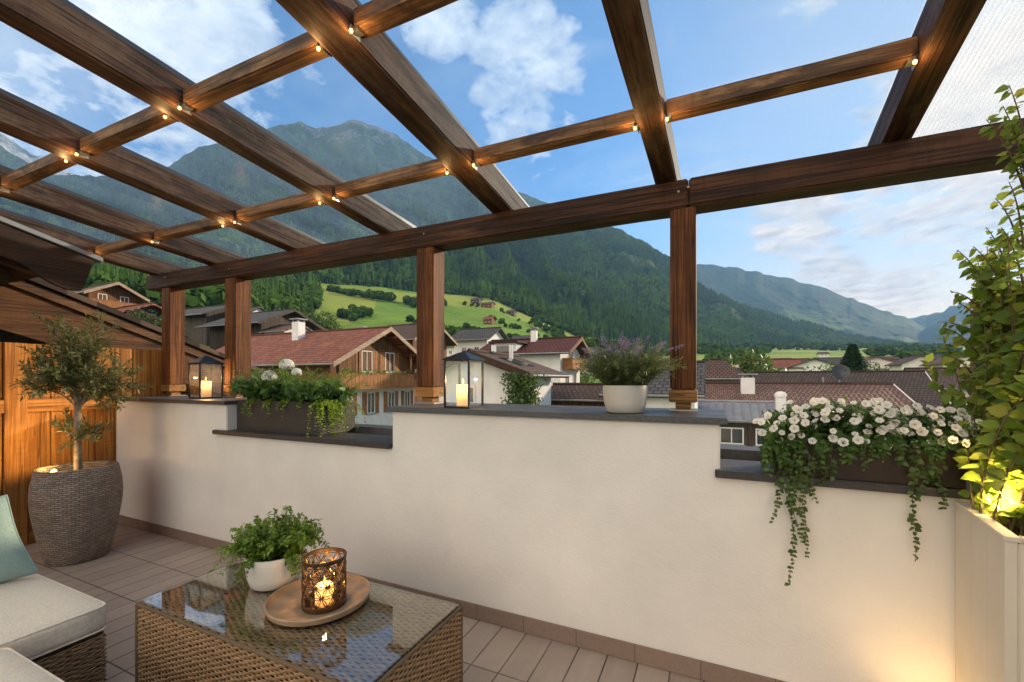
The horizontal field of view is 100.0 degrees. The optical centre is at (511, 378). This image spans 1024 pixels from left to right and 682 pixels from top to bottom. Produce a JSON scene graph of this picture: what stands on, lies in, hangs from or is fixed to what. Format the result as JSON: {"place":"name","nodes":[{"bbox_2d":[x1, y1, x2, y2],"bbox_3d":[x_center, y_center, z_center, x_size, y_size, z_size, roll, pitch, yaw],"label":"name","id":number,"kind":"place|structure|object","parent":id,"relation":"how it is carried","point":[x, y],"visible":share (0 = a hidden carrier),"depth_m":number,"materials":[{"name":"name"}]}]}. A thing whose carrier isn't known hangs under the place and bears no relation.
{"place":"outdoors","nodes":[
{"label":"outdoors","id":0,"kind":"place"},
{"bbox_2d":[0,133,73,174],"bbox_3d":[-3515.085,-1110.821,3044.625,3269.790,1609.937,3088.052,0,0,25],"label":"rocky peaks","id":1,"kind":"object","parent":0,"point":[10,146],"visible":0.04,"depth_m":3290.63,"materials":[{"name":"grey stone"}]},
{"bbox_2d":[0,277,279,395],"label":"neighbour gable","id":2,"kind":"structure","parent":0,"point":[20,301],"depth_m":4.86,"materials":[{"name":"brown wood"}]},
{"bbox_2d":[0,216,102,290],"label":"house gable roof","id":3,"kind":"structure","parent":2,"relation":"on","point":[26,253],"depth_m":3.55,"materials":[{"name":"brown wood"}]},
{"bbox_2d":[0,120,824,346],"bbox_3d":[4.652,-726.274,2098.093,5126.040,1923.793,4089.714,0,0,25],"label":"mountainside","id":4,"kind":"structure","parent":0,"point":[353,145],"depth_m":2074.25,"materials":[{"name":"green plant"}]},
{"bbox_2d":[0,123,928,347],"bbox_3d":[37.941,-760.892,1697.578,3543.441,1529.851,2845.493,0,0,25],"label":"mountain forest","id":5,"kind":"object","parent":4,"relation":"on","point":[622,309],"visible":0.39,"depth_m":1273.97,"materials":[{"name":"green plant"}]},
{"bbox_2d":[0,0,1023,317],"label":"sky","id":6,"kind":"structure","parent":0,"point":[506,70],"materials":[{"name":"blue"}]},
{"bbox_2d":[204,282,964,382],"bbox_3d":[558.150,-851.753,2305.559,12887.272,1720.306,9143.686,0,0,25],"label":"ground","id":7,"kind":"structure","parent":0,"point":[457,313],"depth_m":513.16,"materials":[{"name":"green plant"}]},
{"bbox_2d":[73,281,149,308],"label":"chalet","id":8,"kind":"object","parent":7,"relation":"on","point":[116,294],"visible":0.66,"depth_m":58.94,"materials":[{"name":"brown wood"}]},
{"bbox_2d":[116,302,161,326],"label":"house","id":9,"kind":"structure","parent":7,"relation":"on","point":[145,307],"depth_m":56.44,"materials":[{"name":"brown wood"}]},
{"bbox_2d":[126,308,191,339],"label":"broadleaf tree","id":10,"kind":"object","parent":7,"relation":"on","point":[148,319],"visible":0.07,"depth_m":54.90,"materials":[{"name":"green plant"}]},
{"bbox_2d":[38,252,323,315],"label":"hillside broadleaves","id":11,"kind":"object","parent":7,"relation":"on","point":[215,295],"visible":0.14,"depth_m":250.04,"materials":[{"name":"leaves"}]},
{"bbox_2d":[82,250,323,319],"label":"hillside spruces","id":12,"kind":"object","parent":7,"relation":"on","point":[130,280],"visible":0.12,"depth_m":294.26,"materials":[{"name":"green plant"}]},
{"bbox_2d":[185,304,224,345],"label":"barn","id":13,"kind":"structure","parent":7,"relation":"on","point":[198,316],"depth_m":83.08,"materials":[{"name":"grey wood"}]},
{"bbox_2d":[251,306,265,311],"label":"white house","id":14,"kind":"structure","parent":7,"relation":"on","point":[257,309],"depth_m":84.35,"materials":[{"name":"stone"}]},
{"bbox_2d":[194,308,325,349],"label":"farmhouse","id":15,"kind":"object","parent":7,"relation":"on","point":[262,320],"visible":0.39,"depth_m":65.47,"materials":[{"name":"grey wood"}]},
{"bbox_2d":[258,324,312,333],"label":"annexe","id":16,"kind":"structure","parent":7,"relation":"on","point":[283,328],"depth_m":60.90,"materials":[{"name":"brick"}]},
{"bbox_2d":[216,318,416,425],"bbox_3d":[-19.985,1.790,42.762,20.078,15.220,13.188,0,0,25],"label":"chalet","id":17,"kind":"object","parent":7,"relation":"on","point":[388,354],"visible":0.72,"depth_m":38.86,"materials":[{"name":"brown wood"}]},
{"bbox_2d":[347,393,356,414],"bbox_3d":[-13.668,2.150,36.277,0.066,1.940,1.520,0,0,25],"label":"window","id":18,"kind":"structure","parent":17,"relation":"in","point":[355,397],"depth_m":36.79,"materials":[{"name":"brown wood"}]},
{"bbox_2d":[356,350,377,372],"bbox_3d":[-12.826,-1.520,38.025,0.136,2.000,2.652,0,0,25],"label":"window","id":19,"kind":"structure","parent":17,"relation":"in","point":[374,354],"depth_m":38.54,"materials":[{"name":"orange wood"}]},
{"bbox_2d":[362,392,378,414],"bbox_3d":[-12.617,2.180,38.480,0.136,2.000,2.040,0,0,25],"label":"window","id":20,"kind":"structure","parent":17,"relation":"in","point":[370,400],"depth_m":38.47,"materials":[{"name":"white glass"}]},
{"bbox_2d":[380,352,398,373],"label":"window","id":21,"kind":"structure","parent":17,"relation":"in","point":[382,354],"depth_m":40.50,"materials":[{"name":"brown glass"}]},
{"bbox_2d":[384,391,397,412],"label":"window","id":22,"kind":"structure","parent":17,"relation":"in","point":[390,398],"depth_m":40.88,"materials":[{"name":"grey glass"}]},
{"bbox_2d":[401,390,412,404],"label":"window","id":23,"kind":"structure","parent":17,"relation":"in","point":[406,396],"depth_m":43.12,"materials":[{"name":"grey glass"}]},
{"bbox_2d":[302,310,342,329],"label":"broadleaf tree","id":24,"kind":"object","parent":7,"relation":"on","point":[326,324],"visible":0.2,"depth_m":107.80,"materials":[{"name":"green plant"}]},
{"bbox_2d":[387,323,457,403],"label":"chalet","id":25,"kind":"object","parent":7,"relation":"on","point":[407,333],"visible":0.24,"depth_m":59.88,"materials":[{"name":"brown wood"}]},
{"bbox_2d":[447,346,453,355],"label":"house","id":26,"kind":"structure","parent":7,"relation":"on","point":[450,350],"depth_m":185.60,"materials":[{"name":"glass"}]},
{"bbox_2d":[0,127,922,347],"bbox_3d":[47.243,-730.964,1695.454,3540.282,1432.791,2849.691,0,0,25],"label":"mountain broadleaves","id":27,"kind":"object","parent":7,"relation":"on","point":[210,239],"visible":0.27,"depth_m":1346.87,"materials":[{"name":"leaves"}]},
{"bbox_2d":[470,298,482,303],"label":"meadow chalet","id":28,"kind":"object","parent":7,"relation":"on","point":[476,300],"visible":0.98,"depth_m":634.67,"materials":[{"name":"brown wood"}]},
{"bbox_2d":[451,327,508,353],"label":"white house","id":29,"kind":"structure","parent":7,"relation":"on","point":[472,338],"depth_m":74.37,"materials":[{"name":"stone"}]},
{"bbox_2d":[481,302,495,308],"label":"meadow chalet","id":30,"kind":"object","parent":7,"relation":"on","point":[488,304],"visible":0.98,"depth_m":595.42,"materials":[{"name":"brown wood"}]},
{"bbox_2d":[482,316,495,324],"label":"meadow chalet","id":31,"kind":"object","parent":7,"relation":"on","point":[489,320],"visible":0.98,"depth_m":416.72,"materials":[{"name":"brown wood"}]},
{"bbox_2d":[414,345,569,404],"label":"white house","id":32,"kind":"structure","parent":7,"relation":"on","point":[497,365],"depth_m":24.01,"materials":[{"name":"white plaster"},{"name":"brown tile"},{"name":"glass"}]},
{"bbox_2d":[470,386,474,402],"bbox_3d":[-2.468,0.900,24.093,0.900,1.000,0.066,0,0,25],"label":"window","id":33,"kind":"structure","parent":32,"relation":"in","point":[472,388],"depth_m":23.99,"materials":[{"name":"white glass"}]},
{"bbox_2d":[499,357,534,366],"bbox_3d":[0.299,-0.988,25.063,1.500,0.060,2.000,21,8,23],"label":"roof window","id":34,"kind":"structure","parent":32,"relation":"in","point":[515,361],"depth_m":24.75,"materials":[{"name":"grey glass"}]},
{"bbox_2d":[499,371,549,404],"bbox_3d":[0.550,4.233,22.328,2.761,9.337,2.545,0,0,25],"label":"ivy bush","id":35,"kind":"object","parent":32,"relation":"attached to","point":[523,389],"visible":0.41,"depth_m":21.93,"materials":[{"name":"green plant"}]},
{"bbox_2d":[505,310,516,316],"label":"meadow chalet","id":36,"kind":"object","parent":7,"relation":"on","point":[512,312],"visible":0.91,"depth_m":596.45,"materials":[{"name":"brown wood"}]},
{"bbox_2d":[511,335,530,338],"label":"meadow chalet","id":37,"kind":"object","parent":7,"relation":"on","point":[523,336],"visible":0.12,"depth_m":298.41,"materials":[{"name":"stone"}]},
{"bbox_2d":[479,327,591,385],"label":"white house","id":38,"kind":"structure","parent":7,"relation":"on","point":[552,352],"depth_m":43.85,"materials":[{"name":"white plaster"},{"name":"dark red tile"},{"name":"wood"}]},
{"bbox_2d":[573,373,576,382],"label":"window","id":39,"kind":"structure","parent":38,"relation":"in","point":[574,374],"depth_m":46.57,"materials":[{"name":"white glass"}]},
{"bbox_2d":[551,383,604,406],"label":"shed","id":40,"kind":"structure","parent":7,"relation":"on","point":[577,394],"depth_m":28.14,"materials":[{"name":"brown tile"}]},
{"bbox_2d":[580,370,595,382],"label":"broadleaf tree","id":41,"kind":"object","parent":7,"relation":"on","point":[585,379],"visible":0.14,"depth_m":73.30,"materials":[{"name":"green plant"}]},
{"bbox_2d":[326,273,965,360],"bbox_3d":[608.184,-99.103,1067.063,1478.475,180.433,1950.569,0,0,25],"label":"hedgerow trees","id":42,"kind":"object","parent":7,"relation":"on","point":[354,312],"visible":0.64,"depth_m":553.35,"materials":[{"name":"leaves"}]},
{"bbox_2d":[599,360,704,408],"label":"grey roofed house","id":43,"kind":"structure","parent":7,"relation":"on","point":[658,395],"depth_m":25.04,"materials":[{"name":"tile"}]},
{"bbox_2d":[698,358,750,398],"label":"house","id":44,"kind":"structure","parent":7,"relation":"on","point":[718,370],"depth_m":37.14,"materials":[{"name":"brown tile"}]},
{"bbox_2d":[698,391,786,446],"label":"workshop","id":45,"kind":"structure","parent":7,"relation":"on","point":[740,428],"depth_m":29.65,"materials":[{"name":"grey wood"}]},
{"bbox_2d":[720,427,744,445],"bbox_3d":[15.143,3.965,29.610,1.660,1.230,0.136,0,0,25],"label":"window","id":46,"kind":"structure","parent":45,"relation":"in","point":[728,435],"depth_m":29.63,"materials":[{"name":"grey glass"}]},
{"bbox_2d":[754,428,762,446],"bbox_3d":[17.142,3.965,28.692,1.660,1.230,0.136,0,0,25],"label":"window","id":47,"kind":"structure","parent":45,"relation":"in","point":[758,440],"depth_m":28.98,"materials":[{"name":"white glass"}]},
{"bbox_2d":[724,348,786,376],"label":"broadleaf tree","id":48,"kind":"object","parent":7,"relation":"on","point":[747,364],"visible":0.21,"depth_m":67.69,"materials":[{"name":"green plant"}]},
{"bbox_2d":[752,359,803,370],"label":"village house","id":49,"kind":"structure","parent":7,"relation":"on","point":[785,363],"depth_m":124.48,"materials":[{"name":"red ceramic"}]},
{"bbox_2d":[785,358,809,361],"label":"village house","id":50,"kind":"structure","parent":7,"relation":"on","point":[803,359],"depth_m":140.97,"materials":[{"name":"brown tile"}]},
{"bbox_2d":[704,373,915,416],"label":"long house","id":51,"kind":"structure","parent":7,"relation":"on","point":[798,393],"depth_m":32.52,"materials":[{"name":"tile"}]},
{"bbox_2d":[832,364,850,381],"bbox_3d":[25.108,-0.310,32.753,0.951,1.620,0.963,0,0,-35],"label":"satellite dish","id":52,"kind":"object","parent":51,"relation":"on","point":[841,372],"visible":1,"depth_m":32.86,"materials":[{"name":"metal"}]},
{"bbox_2d":[786,358,835,370],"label":"village house","id":53,"kind":"structure","parent":7,"relation":"on","point":[812,362],"depth_m":119.59,"materials":[{"name":"white paint"}]},
{"bbox_2d":[816,352,829,356],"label":"village house","id":54,"kind":"structure","parent":7,"relation":"on","point":[822,354],"depth_m":498.31,"materials":[{"name":"white paint"}]},
{"bbox_2d":[804,361,850,370],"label":"broadleaf tree","id":55,"kind":"object","parent":7,"relation":"on","point":[827,369],"visible":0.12,"depth_m":74.77,"materials":[{"name":"green plant"}]},
{"bbox_2d":[816,357,870,365],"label":"village house","id":56,"kind":"structure","parent":7,"relation":"on","point":[836,360],"depth_m":130.51,"materials":[{"name":"stone"}]},
{"bbox_2d":[754,370,952,417],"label":"house","id":57,"kind":"structure","parent":7,"relation":"on","point":[912,385],"depth_m":44.61,"materials":[{"name":"brown tile"}]},
{"bbox_2d":[840,344,867,370],"label":"spruce tree","id":58,"kind":"object","parent":7,"relation":"on","point":[852,356],"visible":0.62,"depth_m":81.40,"materials":[{"name":"green plant"}]},
{"bbox_2d":[863,361,891,370],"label":"broadleaf tree","id":59,"kind":"object","parent":7,"relation":"on","point":[870,367],"visible":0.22,"depth_m":84.14,"materials":[{"name":"green plant"}]},
{"bbox_2d":[866,356,894,369],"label":"village house","id":60,"kind":"structure","parent":7,"relation":"on","point":[883,361],"depth_m":141.07,"materials":[{"name":"white paint"}]},
{"bbox_2d":[881,356,899,358],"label":"village house","id":61,"kind":"structure","parent":7,"relation":"on","point":[891,357],"depth_m":217.19,"materials":[{"name":"brown tile"}]},
{"bbox_2d":[885,355,934,369],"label":"village house","id":62,"kind":"structure","parent":7,"relation":"on","point":[908,361],"depth_m":128.46,"materials":[{"name":"white paint"}]},
{"bbox_2d":[913,354,943,358],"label":"village house","id":63,"kind":"structure","parent":7,"relation":"on","point":[936,356],"depth_m":220.34,"materials":[{"name":"stone"}]},
{"bbox_2d":[903,367,969,408],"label":"white house","id":64,"kind":"structure","parent":7,"relation":"on","point":[944,380],"depth_m":46.73,"materials":[{"name":"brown tile"}]},
{"bbox_2d":[919,356,969,366],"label":"village house","id":65,"kind":"structure","parent":7,"relation":"on","point":[937,362],"depth_m":117.24,"materials":[{"name":"white paint"}]},
{"bbox_2d":[697,264,925,342],"bbox_3d":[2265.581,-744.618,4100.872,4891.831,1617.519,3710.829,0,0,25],"label":"hills","id":66,"kind":"structure","parent":0,"point":[790,298],"depth_m":4062.35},
{"bbox_2d":[908,302,973,327],"bbox_3d":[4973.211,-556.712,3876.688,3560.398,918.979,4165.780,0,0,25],"label":"distant mountains","id":67,"kind":"structure","parent":0,"point":[926,321],"depth_m":4627.86,"materials":[{"name":"blue"}]},
{"bbox_2d":[919,313,969,346],"bbox_3d":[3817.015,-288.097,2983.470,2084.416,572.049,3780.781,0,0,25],"label":"valley side hills","id":68,"kind":"structure","parent":0,"point":[930,335],"depth_m":3357.53,"materials":[{"name":"blue"}]},
{"bbox_3d":[-1.195,5.112,0.274,8.800,6.976,5.900,0,0,25],"label":"terrace building","id":69,"kind":"object","parent":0,"visible":0},
{"bbox_2d":[25,524,706,681],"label":"terrace floor","id":70,"kind":"structure","parent":69,"relation":"on","point":[127,572],"depth_m":2.39,"materials":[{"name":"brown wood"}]},
{"bbox_2d":[0,573,106,681],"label":"corner sofa","id":71,"kind":"object","parent":70,"relation":"on","point":[50,631],"visible":1,"depth_m":1.84,"materials":[{"name":"beige fabric"}]},
{"bbox_2d":[0,495,38,582],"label":"cushion","id":72,"kind":"object","parent":71,"relation":"on","point":[16,561],"visible":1,"depth_m":2.07,"materials":[{"name":"green fabric"}]},
{"bbox_2d":[9,308,153,566],"bbox_3d":[-3.386,0.419,3.381,0.871,1.960,0.833,0,0,25],"label":"potted olive tree","id":73,"kind":"object","parent":70,"relation":"on","point":[74,507],"visible":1,"depth_m":3.26,"materials":[{"name":"grey plant"}]},
{"bbox_2d":[0,342,165,545],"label":"plank wall","id":74,"kind":"structure","parent":70,"relation":"on","point":[30,441],"depth_m":3.68,"materials":[{"name":"brown wood"}]},
{"bbox_2d":[135,561,462,681],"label":"coffee table","id":75,"kind":"object","parent":70,"relation":"on","point":[213,627],"visible":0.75,"depth_m":1.69,"materials":[{"name":"brown wicker"}]},
{"bbox_2d":[207,505,329,591],"bbox_3d":[-1.108,0.782,2.042,0.448,0.349,0.485,0,0,-6],"label":"herb pot","id":76,"kind":"object","parent":75,"relation":"on","point":[274,553],"visible":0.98,"depth_m":1.93,"materials":[{"name":"plant"}]},
{"bbox_2d":[264,573,370,626],"bbox_3d":[-0.829,0.942,1.850,0.418,0.029,0.418,0,0,25],"label":"tray","id":77,"kind":"object","parent":75,"relation":"on","point":[282,606],"visible":0.73,"depth_m":1.80,"materials":[{"name":"brown wood"}]},
{"bbox_2d":[301,547,346,613],"bbox_3d":[-0.791,0.845,1.811,0.178,0.204,0.178,0,0,25],"label":"lattice candle holder","id":78,"kind":"object","parent":77,"relation":"on","point":[338,597],"visible":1,"depth_m":1.76,"materials":[{"name":"brown metal"}]},
{"bbox_2d":[315,576,333,606],"bbox_3d":[-0.791,0.884,1.811,0.072,0.114,0.072,0,0,25],"label":"pillar candle","id":79,"kind":"object","parent":78,"relation":"in","point":[321,594],"visible":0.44,"depth_m":1.78,"materials":[{"name":"beige wax"}]},
{"bbox_2d":[115,395,974,681],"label":"parapet wall","id":80,"kind":"structure","parent":70,"relation":"on","point":[653,537],"depth_m":2.21,"materials":[{"name":"beige paint"}]},
{"bbox_2d":[188,355,224,398],"bbox_3d":[-2.825,-0.020,3.961,0.214,0.394,0.214,0,0,29],"label":"lantern","id":81,"kind":"object","parent":80,"relation":"on","point":[206,360],"visible":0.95,"depth_m":3.92,"materials":[{"name":"black metal"}]},
{"bbox_2d":[201,378,211,396],"bbox_3d":[-2.825,0.073,3.961,0.088,0.184,0.088,0,0,25],"label":"pillar candle","id":82,"kind":"object","parent":81,"relation":"in","point":[206,388],"visible":0.94,"depth_m":3.93,"materials":[{"name":"beige wax"}]},
{"bbox_2d":[227,354,372,436],"bbox_3d":[-1.752,0.102,3.456,1.326,0.624,0.698,0,0,25],"label":"flower box","id":83,"kind":"object","parent":80,"relation":"on","point":[286,402],"visible":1,"depth_m":3.30,"materials":[{"name":"plant"}]},
{"bbox_2d":[442,351,484,408],"bbox_3d":[-0.298,0.001,2.668,0.198,0.352,0.198,0,0,25],"label":"lantern","id":84,"kind":"object","parent":80,"relation":"on","point":[462,356],"visible":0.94,"depth_m":2.62,"materials":[{"name":"black metal"}]},
{"bbox_2d":[457,380,467,405],"bbox_3d":[-0.305,0.080,2.677,0.080,0.170,0.080,0,0,25],"label":"pillar candle","id":85,"kind":"object","parent":84,"relation":"in","point":[462,395],"visible":0.94,"depth_m":2.64,"materials":[{"name":"beige wax"}]},
{"bbox_2d":[0,0,1023,410],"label":"pergola","id":86,"kind":"object","parent":80,"relation":"on","point":[378,66],"visible":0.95,"depth_m":2.29,"materials":[{"name":"brown wood"}]},
{"bbox_2d":[0,186,9,192],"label":"rafter light","id":87,"kind":"object","parent":86,"relation":"attached to","point":[5,189],"visible":1,"depth_m":2.92,"materials":[{"name":"metal"}]},
{"bbox_2d":[75,150,89,158],"bbox_3d":[-2.461,-1.288,2.459,0.027,0.042,0.063,0,0,25],"label":"rafter light","id":88,"kind":"object","parent":86,"relation":"attached to","point":[82,153],"visible":1,"depth_m":2.46,"materials":[{"name":"metal"}]},
{"bbox_2d":[151,239,159,243],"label":"rafter light","id":89,"kind":"object","parent":86,"relation":"attached to","point":[157,241],"visible":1,"depth_m":3.67,"materials":[{"name":"metal"}]},
{"bbox_2d":[163,113,178,122],"bbox_3d":[-1.679,-1.287,2.111,0.027,0.042,0.063,0,0,25],"label":"rafter light","id":90,"kind":"object","parent":86,"relation":"attached to","point":[165,115],"visible":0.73,"depth_m":2.10,"materials":[{"name":"metal"}]},
{"bbox_2d":[178,103,192,114],"bbox_3d":[-1.554,-1.288,2.042,0.027,0.042,0.063,0,0,25],"label":"rafter light","id":91,"kind":"object","parent":86,"relation":"attached to","point":[185,108],"visible":1,"depth_m":2.04,"materials":[{"name":"metal"}]},
{"bbox_2d":[234,218,242,224],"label":"rafter light","id":92,"kind":"object","parent":86,"relation":"attached to","point":[237,221],"visible":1,"depth_m":3.22,"materials":[{"name":"metal"}]},
{"bbox_2d":[316,42,331,57],"bbox_3d":[-0.738,-1.287,1.679,0.027,0.042,0.063,0,0,25],"label":"rafter light","id":93,"kind":"object","parent":86,"relation":"attached to","point":[322,49],"visible":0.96,"depth_m":1.67,"materials":[{"name":"metal"}]},
{"bbox_2d":[333,194,341,201],"bbox_3d":[-1.142,-1.180,2.800,0.027,0.042,0.063,0,0,25],"label":"rafter light","id":94,"kind":"object","parent":86,"relation":"attached to","point":[336,197],"visible":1,"depth_m":2.80,"materials":[{"name":"metal"}]},
{"bbox_2d":[349,24,363,41],"bbox_3d":[-0.578,-1.288,1.594,0.027,0.042,0.063,0,0,25],"label":"rafter light","id":95,"kind":"object","parent":86,"relation":"attached to","point":[357,32],"visible":1,"depth_m":1.60,"materials":[{"name":"metal"}]},
{"bbox_2d":[472,161,479,169],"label":"rafter light","id":96,"kind":"object","parent":86,"relation":"attached to","point":[475,164],"visible":1,"depth_m":2.37,"materials":[{"name":"metal"}]},
{"bbox_2d":[632,123,638,132],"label":"rafter light","id":97,"kind":"object","parent":86,"relation":"attached to","point":[635,127],"visible":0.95,"depth_m":2.01,"materials":[{"name":"metal"}]},
{"bbox_2d":[664,113,670,125],"bbox_3d":[0.708,-1.180,1.950,0.027,0.042,0.063,0,0,25],"label":"rafter light","id":98,"kind":"object","parent":86,"relation":"attached to","point":[667,117],"visible":1,"depth_m":1.94,"materials":[{"name":"metal"}]},
{"bbox_2d":[904,54,917,70],"bbox_3d":[1.490,-1.179,1.601,0.027,0.042,0.063,0,0,25],"label":"rafter light","id":99,"kind":"object","parent":86,"relation":"attached to","point":[912,62],"visible":1,"depth_m":1.60,"materials":[{"name":"metal"}]},
{"bbox_2d":[567,331,686,413],"bbox_3d":[0.593,-0.044,2.256,0.604,0.443,0.555,0,0,-3],"label":"lavender pot","id":100,"kind":"object","parent":80,"relation":"on","point":[625,388],"visible":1,"depth_m":2.17,"materials":[{"name":"stone"}]},
{"bbox_2d":[752,397,985,488],"bbox_3d":[1.498,0.259,1.852,0.823,0.365,0.455,0,0,25],"label":"petunia box","id":101,"kind":"object","parent":80,"relation":"on","point":[890,438],"visible":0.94,"depth_m":1.74,"materials":[{"name":"plant"}]},
{"bbox_2d":[769,446,948,585],"bbox_3d":[1.371,0.563,1.732,0.579,0.618,0.066,0,0,25],"label":"trailing ivy","id":102,"kind":"object","parent":101,"relation":"hanging from","point":[930,472],"visible":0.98,"depth_m":1.78,"materials":[{"name":"green plant"}]},
{"bbox_2d":[954,500,1023,681],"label":"planter","id":103,"kind":"object","parent":70,"relation":"on","point":[989,599],"visible":1,"depth_m":1.36,"materials":[{"name":"concrete"}]},
{"bbox_2d":[921,84,1023,535],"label":"climbing plant","id":104,"kind":"object","parent":103,"relation":"in","point":[995,402],"visible":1,"depth_m":1.62,"materials":[{"name":"green plant"}]},
{"bbox_2d":[969,291,1023,415],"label":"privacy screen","id":105,"kind":"object","parent":70,"relation":"on","point":[972,368],"visible":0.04,"depth_m":2.03,"materials":[{"name":"brown wood"}]}
]}

